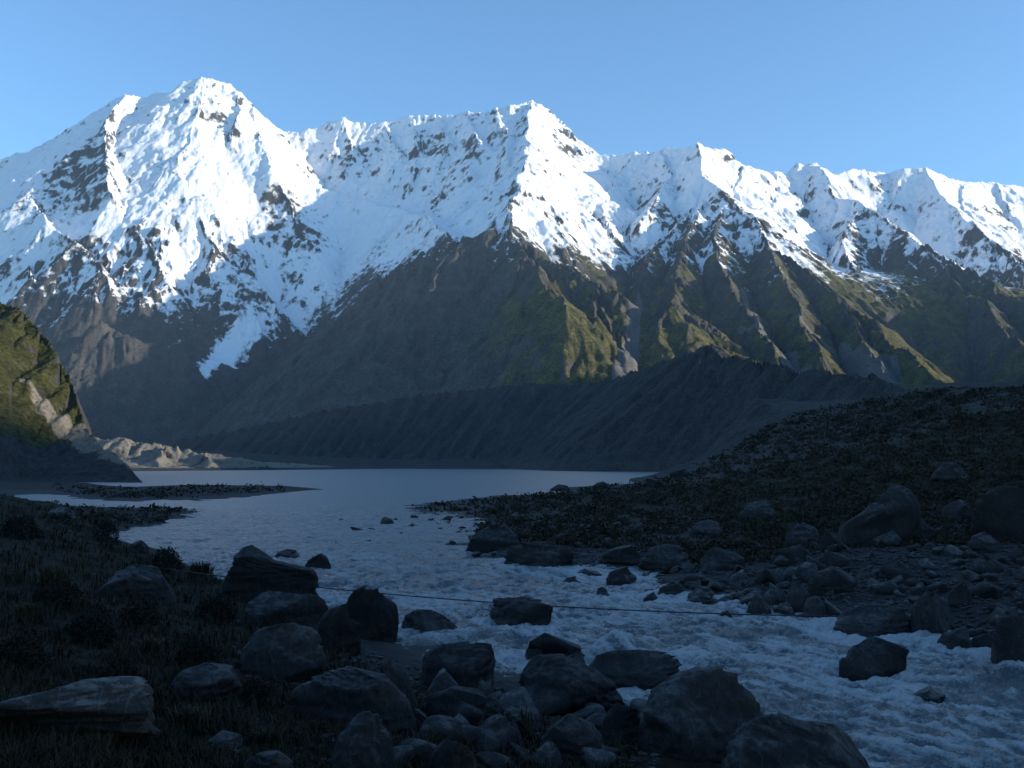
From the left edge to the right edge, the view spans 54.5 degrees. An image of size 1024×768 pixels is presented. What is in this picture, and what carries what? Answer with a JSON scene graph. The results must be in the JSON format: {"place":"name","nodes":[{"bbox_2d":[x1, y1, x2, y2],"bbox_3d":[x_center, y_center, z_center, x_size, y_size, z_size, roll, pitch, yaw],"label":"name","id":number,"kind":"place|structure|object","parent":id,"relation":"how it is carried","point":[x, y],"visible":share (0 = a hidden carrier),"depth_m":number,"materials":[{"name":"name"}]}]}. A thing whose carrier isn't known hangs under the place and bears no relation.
{"place":"outdoors","nodes":[
{"label":"outdoors","id":0,"kind":"place"},
{"bbox_2d":[0,77,1023,447],"bbox_3d":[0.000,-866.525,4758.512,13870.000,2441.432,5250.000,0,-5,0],"label":"mountain range","id":1,"kind":"structure","parent":0,"point":[192,257],"depth_m":4670.74,"materials":[{"name":"snow"}]},
{"bbox_2d":[0,302,1023,490],"bbox_3d":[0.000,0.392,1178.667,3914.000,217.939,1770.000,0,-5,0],"label":"moraine","id":2,"kind":"structure","parent":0,"point":[686,410],"depth_m":984.70,"materials":[{"name":"gravel"}]},
{"bbox_2d":[0,411,1023,767],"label":"ground","id":3,"kind":"structure","parent":0,"point":[410,657],"depth_m":72.50,"materials":[{"name":"soil"}]},
{"bbox_2d":[0,512,45,540],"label":"shrub","id":4,"kind":"object","parent":3,"relation":"on","point":[21,523],"visible":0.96,"depth_m":71.10,"materials":[{"name":"green plant"}]},
{"bbox_2d":[3,599,48,621],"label":"tussock","id":5,"kind":"object","parent":3,"relation":"on","point":[24,609],"visible":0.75,"depth_m":33.48,"materials":[{"name":"plant"}]},
{"bbox_2d":[0,628,57,671],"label":"shrub","id":6,"kind":"object","parent":3,"relation":"on","point":[22,642],"visible":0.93,"depth_m":25.24,"materials":[{"name":"green plant"}]},
{"bbox_2d":[29,562,73,588],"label":"tussock","id":7,"kind":"object","parent":3,"relation":"on","point":[48,574],"visible":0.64,"depth_m":43.77,"materials":[{"name":"plant"}]},
{"bbox_2d":[33,576,86,608],"bbox_3d":[-17.089,7.878,37.489,1.868,1.243,1.580,0,-5,0],"label":"shrub","id":8,"kind":"object","parent":3,"relation":"on","point":[53,592],"visible":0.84,"depth_m":37.33,"materials":[{"name":"green plant"}]},
{"bbox_2d":[0,676,161,740],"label":"boulder","id":9,"kind":"object","parent":3,"relation":"on","point":[124,705],"visible":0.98,"depth_m":18.55,"materials":[{"name":"stone"}]},
{"bbox_2d":[63,609,120,644],"bbox_3d":[-13.807,7.987,32.781,1.880,1.186,1.539,0,-5,0],"label":"shrub","id":10,"kind":"object","parent":3,"relation":"on","point":[95,630],"visible":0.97,"depth_m":32.57,"materials":[{"name":"green plant"}]},
{"bbox_2d":[75,728,120,762],"bbox_3d":[-7.606,6.589,18.154,1.040,0.582,1.106,0,-5,0],"label":"tussock","id":11,"kind":"object","parent":3,"relation":"on","point":[106,742],"visible":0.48,"depth_m":18.18,"materials":[{"name":"plant"}]},
{"bbox_2d":[91,518,119,539],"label":"shrub","id":12,"kind":"object","parent":3,"relation":"on","point":[104,530],"visible":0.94,"depth_m":91.25,"materials":[{"name":"green plant"}]},
{"bbox_2d":[98,564,175,604],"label":"boulder","id":13,"kind":"object","parent":3,"relation":"on","point":[148,582],"visible":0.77,"depth_m":46.98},
{"bbox_2d":[118,598,164,629],"bbox_3d":[-13.834,8.538,37.013,1.773,1.194,1.491,0,-5,0],"label":"shrub","id":14,"kind":"object","parent":3,"relation":"on","point":[132,612],"visible":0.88,"depth_m":36.83,"materials":[{"name":"green plant"}]},
{"bbox_2d":[126,633,168,655],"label":"tussock","id":15,"kind":"object","parent":3,"relation":"on","point":[151,644],"visible":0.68,"depth_m":31.60,"materials":[{"name":"plant"}]},
{"bbox_2d":[146,542,184,571],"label":"shrub","id":16,"kind":"object","parent":3,"relation":"on","point":[167,553],"visible":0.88,"depth_m":66.46,"materials":[{"name":"green plant"}]},
{"bbox_2d":[162,703,214,731],"bbox_3d":[-7.576,7.799,23.472,1.301,0.642,1.438,3,-6,-35],"label":"tussock","id":17,"kind":"object","parent":3,"relation":"on","point":[187,716],"visible":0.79,"depth_m":23.41,"materials":[{"name":"plant"}]},
{"bbox_2d":[175,635,219,666],"bbox_3d":[-9.885,8.349,31.141,1.494,0.940,1.181,0,-5,0],"label":"shrub","id":18,"kind":"object","parent":3,"relation":"on","point":[195,655],"visible":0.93,"depth_m":31.04,"materials":[{"name":"green plant"}]},
{"bbox_2d":[184,558,215,576],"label":"tussock","id":19,"kind":"object","parent":3,"relation":"on","point":[196,568],"visible":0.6,"depth_m":68.45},
{"bbox_2d":[170,662,243,702],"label":"boulder","id":20,"kind":"object","parent":3,"relation":"on","point":[221,679],"visible":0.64,"depth_m":26.48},
{"bbox_2d":[189,593,238,623],"bbox_3d":[-13.397,10.100,44.903,2.221,1.410,1.816,0,-5,0],"label":"shrub","id":21,"kind":"object","parent":3,"relation":"on","point":[210,606],"visible":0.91,"depth_m":44.66,"materials":[{"name":"green plant"}]},
{"bbox_2d":[208,730,242,748],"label":"rock","id":22,"kind":"object","parent":3,"relation":"on","point":[229,736],"visible":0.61,"depth_m":22.00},
{"bbox_2d":[239,678,282,708],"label":"shrub","id":23,"kind":"object","parent":3,"relation":"on","point":[263,691],"visible":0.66,"depth_m":27.58,"materials":[{"name":"green plant"}]},
{"bbox_2d":[243,721,290,751],"bbox_3d":[-5.686,8.184,23.168,1.297,0.636,1.181,0,-5,0],"label":"tussock","id":24,"kind":"object","parent":3,"relation":"on","point":[275,736],"visible":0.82,"depth_m":23.05,"materials":[{"name":"plant"}]},
{"bbox_2d":[242,750,292,767],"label":"rock","id":25,"kind":"object","parent":3,"relation":"on","point":[273,759],"visible":1,"depth_m":19.00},
{"bbox_2d":[222,545,318,599],"bbox_3d":[-14.555,12.495,60.541,6.108,5.584,4.618,1,-5,-13],"label":"boulder","id":26,"kind":"object","parent":3,"relation":"on","point":[253,572],"visible":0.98,"depth_m":58.68,"materials":[{"name":"stone"}]},
{"bbox_2d":[241,622,326,683],"bbox_3d":[-7.600,9.366,33.032,2.825,2.973,2.348,1,-5,-13],"label":"boulder","id":27,"kind":"object","parent":3,"relation":"on","point":[291,651],"visible":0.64,"depth_m":32.28,"materials":[{"name":"stone"}]},
{"bbox_2d":[0,492,649,767],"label":"grass","id":28,"kind":"structure","parent":3,"relation":"on","point":[60,755],"depth_m":25.62,"materials":[{"name":"plant"}]},
{"bbox_2d":[316,603,361,655],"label":"boulder","id":29,"kind":"object","parent":3,"relation":"on","point":[338,627],"visible":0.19,"depth_m":41.01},
{"bbox_2d":[290,665,416,736],"bbox_3d":[-4.280,8.846,27.174,3.628,2.230,2.463,1,-5,-9],"label":"boulder","id":30,"kind":"object","parent":3,"relation":"on","point":[347,694],"visible":0.6,"depth_m":26.47,"materials":[{"name":"stone"}]},
{"bbox_2d":[330,711,396,767],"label":"boulder","id":31,"kind":"object","parent":3,"relation":"on","point":[364,739],"visible":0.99,"depth_m":21.68,"materials":[{"name":"stone"}]},
{"bbox_2d":[346,585,398,642],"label":"boulder","id":32,"kind":"object","parent":3,"relation":"on","point":[374,613],"visible":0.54,"depth_m":49.04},
{"bbox_2d":[374,658,418,708],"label":"boulder","id":33,"kind":"object","parent":3,"relation":"on","point":[397,675],"visible":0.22,"depth_m":29.80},
{"bbox_2d":[394,745,414,767],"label":"stone","id":34,"kind":"object","parent":3,"relation":"on","point":[404,752],"visible":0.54,"depth_m":22.81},
{"bbox_2d":[401,738,437,763],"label":"stone","id":35,"kind":"object","parent":3,"relation":"on","point":[425,747],"visible":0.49,"depth_m":23.16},
{"bbox_2d":[401,609,456,632],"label":"boulder","id":36,"kind":"object","parent":3,"relation":"on","point":[423,620],"visible":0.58,"depth_m":52.56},
{"bbox_2d":[417,715,460,743],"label":"stone","id":37,"kind":"object","parent":3,"relation":"on","point":[437,722],"visible":0.58,"depth_m":25.34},
{"bbox_2d":[427,668,457,692],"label":"stone","id":38,"kind":"object","parent":3,"relation":"on","point":[443,680],"visible":0.45,"depth_m":34.30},
{"bbox_2d":[428,738,476,767],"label":"rock","id":39,"kind":"object","parent":3,"relation":"on","point":[446,753],"visible":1,"depth_m":21.94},
{"bbox_2d":[418,641,495,687],"bbox_3d":[-1.967,10.535,35.834,2.882,2.522,2.386,0,-5,-3],"label":"boulder","id":40,"kind":"object","parent":3,"relation":"on","point":[467,664],"visible":0.62,"depth_m":35.28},
{"bbox_2d":[445,701,481,726],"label":"stone","id":41,"kind":"object","parent":3,"relation":"on","point":[470,713],"visible":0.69,"depth_m":29.16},
{"bbox_2d":[425,685,502,724],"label":"boulder","id":42,"kind":"object","parent":3,"relation":"on","point":[442,702],"visible":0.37,"depth_m":29.73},
{"bbox_2d":[450,724,482,746],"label":"stone","id":43,"kind":"object","parent":3,"relation":"on","point":[467,731],"visible":0.42,"depth_m":25.32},
{"bbox_2d":[478,679,494,694],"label":"stone","id":44,"kind":"object","parent":3,"relation":"on","point":[484,686],"visible":0.14,"depth_m":35.39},
{"bbox_2d":[465,525,518,553],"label":"boulder","id":45,"kind":"object","parent":3,"relation":"on","point":[488,539],"visible":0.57,"depth_m":94.72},
{"bbox_2d":[476,751,510,767],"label":"stone","id":46,"kind":"object","parent":3,"relation":"on","point":[484,757],"visible":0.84,"depth_m":23.36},
{"bbox_2d":[474,716,519,756],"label":"rock","id":47,"kind":"object","parent":3,"relation":"on","point":[497,732],"visible":0.48,"depth_m":25.29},
{"bbox_2d":[164,568,837,616],"bbox_3d":[-2.608,12.494,59.970,42.479,1.536,0.076,-1,-5,16],"label":"cable","id":48,"kind":"object","parent":3,"relation":"on","point":[563,606],"visible":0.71,"depth_m":57.62,"materials":[{"name":"black metal"}]},
{"bbox_2d":[506,706,527,723],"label":"stone","id":49,"kind":"object","parent":3,"relation":"on","point":[512,710],"visible":0.43,"depth_m":31.11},
{"bbox_2d":[498,686,542,720],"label":"stone","id":50,"kind":"object","parent":3,"relation":"on","point":[519,697],"visible":0.55,"depth_m":32.25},
{"bbox_2d":[490,596,552,625],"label":"boulder","id":51,"kind":"object","parent":3,"relation":"on","point":[509,611],"visible":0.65,"depth_m":55.20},
{"bbox_2d":[41,383,1023,565],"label":"scrub","id":52,"kind":"object","parent":3,"relation":"on","point":[775,525],"visible":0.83,"depth_m":168.13,"materials":[{"name":"green plant"}]},
{"bbox_2d":[504,543,573,566],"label":"boulder","id":53,"kind":"object","parent":3,"relation":"on","point":[540,555],"visible":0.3,"depth_m":83.09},
{"bbox_2d":[532,745,561,767],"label":"stone","id":54,"kind":"object","parent":3,"relation":"on","point":[547,748],"visible":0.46,"depth_m":24.54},
{"bbox_2d":[544,749,559,767],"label":"stone","id":55,"kind":"object","parent":3,"relation":"on","point":[555,755],"visible":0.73,"depth_m":24.15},
{"bbox_2d":[525,633,584,659],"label":"boulder","id":56,"kind":"object","parent":3,"relation":"on","point":[544,643],"visible":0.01,"depth_m":44.72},
{"bbox_2d":[540,713,601,764],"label":"rock","id":57,"kind":"object","parent":3,"relation":"on","point":[572,734],"visible":0.7,"depth_m":25.09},
{"bbox_2d":[519,653,624,715],"bbox_3d":[2.113,10.943,34.886,4.158,2.855,3.310,0,-5,3],"label":"boulder","id":58,"kind":"object","parent":3,"relation":"on","point":[558,684],"visible":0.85,"depth_m":34.35,"materials":[{"name":"stone"}]},
{"bbox_2d":[573,703,605,719],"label":"stone","id":59,"kind":"object","parent":3,"relation":"on","point":[586,712],"visible":0.34,"depth_m":32.68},
{"bbox_2d":[574,746,615,767],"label":"stone","id":60,"kind":"object","parent":3,"relation":"on","point":[592,752],"visible":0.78,"depth_m":24.78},
{"bbox_2d":[585,713,605,729],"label":"stone","id":61,"kind":"object","parent":3,"relation":"on","point":[594,719],"visible":0.51,"depth_m":31.50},
{"bbox_2d":[600,701,639,744],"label":"rock","id":62,"kind":"object","parent":3,"relation":"on","point":[619,718],"visible":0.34,"depth_m":29.34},
{"bbox_2d":[601,545,642,565],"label":"rock","id":63,"kind":"object","parent":3,"relation":"on","point":[627,555],"visible":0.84,"depth_m":84.00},
{"bbox_2d":[228,513,1023,767],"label":"gravel","id":64,"kind":"structure","parent":3,"relation":"on","point":[789,578],"depth_m":63.07,"materials":[{"name":"gravel"}]},
{"bbox_2d":[242,590,327,629],"bbox_3d":[-10.674,11.275,47.395,4.530,2.912,2.212,1,-5,-13],"label":"boulder","id":65,"kind":"object","parent":64,"relation":"on","point":[311,609],"visible":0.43,"depth_m":46.93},
{"bbox_2d":[589,649,681,689],"bbox_3d":[5.032,12.254,41.303,4.210,2.471,2.548,-1,-5,6],"label":"boulder","id":66,"kind":"object","parent":3,"relation":"on","point":[644,669],"visible":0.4,"depth_m":40.67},
{"bbox_2d":[630,698,646,715],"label":"stone","id":67,"kind":"object","parent":3,"relation":"on","point":[639,704],"visible":0.23,"depth_m":33.78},
{"bbox_2d":[638,544,689,570],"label":"rock","id":68,"kind":"object","parent":3,"relation":"on","point":[655,558],"visible":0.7,"depth_m":79.56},
{"bbox_2d":[657,583,684,594],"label":"rock","id":69,"kind":"object","parent":3,"relation":"on","point":[675,589],"visible":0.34,"depth_m":65.84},
{"bbox_2d":[637,665,763,763],"bbox_3d":[5.412,9.921,28.346,4.046,3.639,3.121,-1,-5,11],"label":"boulder","id":70,"kind":"object","parent":3,"relation":"on","point":[697,714],"visible":0.8,"depth_m":27.67,"materials":[{"name":"stone"}]},
{"bbox_2d":[686,586,717,603],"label":"rock","id":71,"kind":"object","parent":3,"relation":"on","point":[702,594],"visible":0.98,"depth_m":64.16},
{"bbox_2d":[690,519,721,535],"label":"rock","id":72,"kind":"object","parent":3,"relation":"on","point":[708,526],"visible":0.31,"depth_m":104.78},
{"bbox_2d":[700,547,744,573],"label":"rock","id":73,"kind":"object","parent":3,"relation":"on","point":[716,559],"visible":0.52,"depth_m":74.55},
{"bbox_2d":[738,499,774,519],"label":"rock","id":74,"kind":"object","parent":3,"relation":"on","point":[760,508],"visible":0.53,"depth_m":121.24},
{"bbox_2d":[747,594,771,613],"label":"rock","id":75,"kind":"object","parent":3,"relation":"on","point":[758,604],"visible":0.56,"depth_m":58.85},
{"bbox_2d":[755,568,774,583],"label":"stone","id":76,"kind":"object","parent":3,"relation":"on","point":[764,576],"visible":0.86,"depth_m":66.11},
{"bbox_2d":[763,583,784,605],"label":"rock","id":77,"kind":"object","parent":3,"relation":"on","point":[774,595],"visible":0.43,"depth_m":62.06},
{"bbox_2d":[773,602,794,614],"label":"rock","id":78,"kind":"object","parent":3,"relation":"on","point":[785,608],"visible":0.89,"depth_m":59.17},
{"bbox_2d":[770,544,813,564],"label":"rock","id":79,"kind":"object","parent":3,"relation":"on","point":[791,553],"visible":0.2,"depth_m":74.87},
{"bbox_2d":[722,711,868,767],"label":"boulder","id":80,"kind":"object","parent":3,"relation":"on","point":[778,740],"visible":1,"depth_m":24.16,"materials":[{"name":"stone"}]},
{"bbox_2d":[786,578,809,612],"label":"rock","id":81,"kind":"object","parent":3,"relation":"on","point":[798,595],"visible":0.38,"depth_m":59.83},
{"bbox_2d":[785,522,818,545],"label":"rock","id":82,"kind":"object","parent":3,"relation":"on","point":[801,532],"visible":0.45,"depth_m":89.40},
{"bbox_2d":[791,561,817,579],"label":"rock","id":83,"kind":"object","parent":3,"relation":"on","point":[807,564],"visible":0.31,"depth_m":67.46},
{"bbox_2d":[796,567,819,582],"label":"stone","id":84,"kind":"object","parent":3,"relation":"on","point":[804,575],"visible":0.45,"depth_m":66.36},
{"bbox_2d":[803,596,827,617],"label":"rock","id":85,"kind":"object","parent":3,"relation":"on","point":[814,605],"visible":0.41,"depth_m":57.07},
{"bbox_2d":[819,529,841,552],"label":"rock","id":86,"kind":"object","parent":3,"relation":"on","point":[828,538],"visible":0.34,"depth_m":79.65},
{"bbox_2d":[806,568,858,596],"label":"rock","id":87,"kind":"object","parent":3,"relation":"on","point":[823,582],"visible":0.59,"depth_m":61.59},
{"bbox_2d":[823,599,841,615],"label":"stone","id":88,"kind":"object","parent":3,"relation":"on","point":[831,609],"visible":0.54,"depth_m":56.70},
{"bbox_2d":[817,549,852,567],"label":"rock","id":89,"kind":"object","parent":3,"relation":"on","point":[827,558],"visible":0.54,"depth_m":71.73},
{"bbox_2d":[833,603,909,637],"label":"boulder","id":90,"kind":"object","parent":3,"relation":"on","point":[873,619],"visible":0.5,"depth_m":51.83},
{"bbox_2d":[837,484,920,546],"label":"boulder","id":91,"kind":"object","parent":3,"relation":"on","point":[895,509],"visible":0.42,"depth_m":83.93,"materials":[{"name":"stone"}]},
{"bbox_2d":[869,531,904,546],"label":"rock","id":92,"kind":"object","parent":3,"relation":"on","point":[893,537],"visible":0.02,"depth_m":81.70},
{"bbox_2d":[876,581,898,594],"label":"stone","id":93,"kind":"object","parent":3,"relation":"on","point":[888,587],"visible":0.81,"depth_m":59.43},
{"bbox_2d":[879,560,916,579],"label":"rock","id":94,"kind":"object","parent":3,"relation":"on","point":[893,570],"visible":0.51,"depth_m":64.08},
{"bbox_2d":[913,519,934,538],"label":"rock","id":95,"kind":"object","parent":3,"relation":"on","point":[923,528],"visible":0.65,"depth_m":83.61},
{"bbox_2d":[918,558,937,569],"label":"stone","id":96,"kind":"object","parent":3,"relation":"on","point":[925,564],"visible":0.93,"depth_m":66.84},
{"bbox_2d":[910,591,952,633],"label":"boulder","id":97,"kind":"object","parent":3,"relation":"on","point":[930,611],"visible":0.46,"depth_m":52.10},
{"bbox_2d":[926,582,947,592],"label":"stone","id":98,"kind":"object","parent":3,"relation":"on","point":[941,587],"visible":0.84,"depth_m":58.60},
{"bbox_2d":[930,461,966,481],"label":"rock","id":99,"kind":"object","parent":3,"relation":"on","point":[946,471],"visible":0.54,"depth_m":144.78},
{"bbox_2d":[944,544,962,556],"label":"stone","id":100,"kind":"object","parent":3,"relation":"on","point":[951,550],"visible":0.81,"depth_m":72.76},
{"bbox_2d":[937,628,972,649],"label":"rock","id":101,"kind":"object","parent":3,"relation":"on","point":[953,639],"visible":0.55,"depth_m":47.95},
{"bbox_2d":[942,499,971,519],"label":"rock","id":102,"kind":"object","parent":3,"relation":"on","point":[961,509],"visible":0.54,"depth_m":97.43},
{"bbox_2d":[947,582,971,607],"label":"rock","id":103,"kind":"object","parent":3,"relation":"on","point":[959,594],"visible":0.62,"depth_m":55.15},
{"bbox_2d":[971,633,991,647],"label":"rock","id":104,"kind":"object","parent":3,"relation":"on","point":[981,640],"visible":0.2,"depth_m":47.71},
{"bbox_2d":[969,531,999,552],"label":"rock","id":105,"kind":"object","parent":3,"relation":"on","point":[983,541],"visible":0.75,"depth_m":73.68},
{"bbox_2d":[970,581,1002,599],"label":"stone","id":106,"kind":"object","parent":3,"relation":"on","point":[985,590],"visible":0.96,"depth_m":56.10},
{"bbox_2d":[971,551,1004,574],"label":"rock","id":107,"kind":"object","parent":3,"relation":"on","point":[989,564],"visible":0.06,"depth_m":64.02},
{"bbox_2d":[970,486,1023,543],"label":"boulder","id":108,"kind":"object","parent":3,"relation":"on","point":[998,511],"visible":0.56,"depth_m":80.15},
{"bbox_2d":[988,606,1008,625],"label":"stone","id":109,"kind":"object","parent":3,"relation":"on","point":[998,613],"visible":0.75,"depth_m":50.95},
{"bbox_2d":[990,608,1023,663],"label":"boulder","id":110,"kind":"object","parent":3,"relation":"on","point":[1008,639],"visible":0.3,"depth_m":44.42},
{"bbox_2d":[0,0,1023,186],"label":"sky","id":111,"kind":"structure","parent":0,"point":[886,86],"materials":[{"name":"blue"}]},
{"bbox_2d":[13,469,1023,767],"bbox_3d":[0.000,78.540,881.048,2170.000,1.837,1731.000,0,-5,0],"label":"river","id":112,"kind":"structure","parent":0,"point":[789,667],"depth_m":60.48,"materials":[{"name":"liquid"}]},
{"bbox_2d":[274,549,299,557],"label":"rock","id":113,"kind":"object","parent":112,"relation":"in","point":[290,553],"visible":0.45,"depth_m":90.66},
{"bbox_2d":[305,553,330,568],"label":"rock","id":114,"kind":"object","parent":112,"relation":"in","point":[320,560],"visible":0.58,"depth_m":82.43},
{"bbox_2d":[606,566,636,585],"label":"rock","id":115,"kind":"object","parent":112,"relation":"in","point":[621,576],"visible":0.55,"depth_m":71.90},
{"bbox_2d":[839,636,909,681],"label":"boulder","id":116,"kind":"object","parent":112,"relation":"in","point":[868,657],"visible":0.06,"depth_m":42.26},
{"bbox_2d":[912,685,945,703],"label":"boulder","id":117,"kind":"object","parent":112,"relation":"in","point":[929,693],"visible":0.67,"depth_m":38.34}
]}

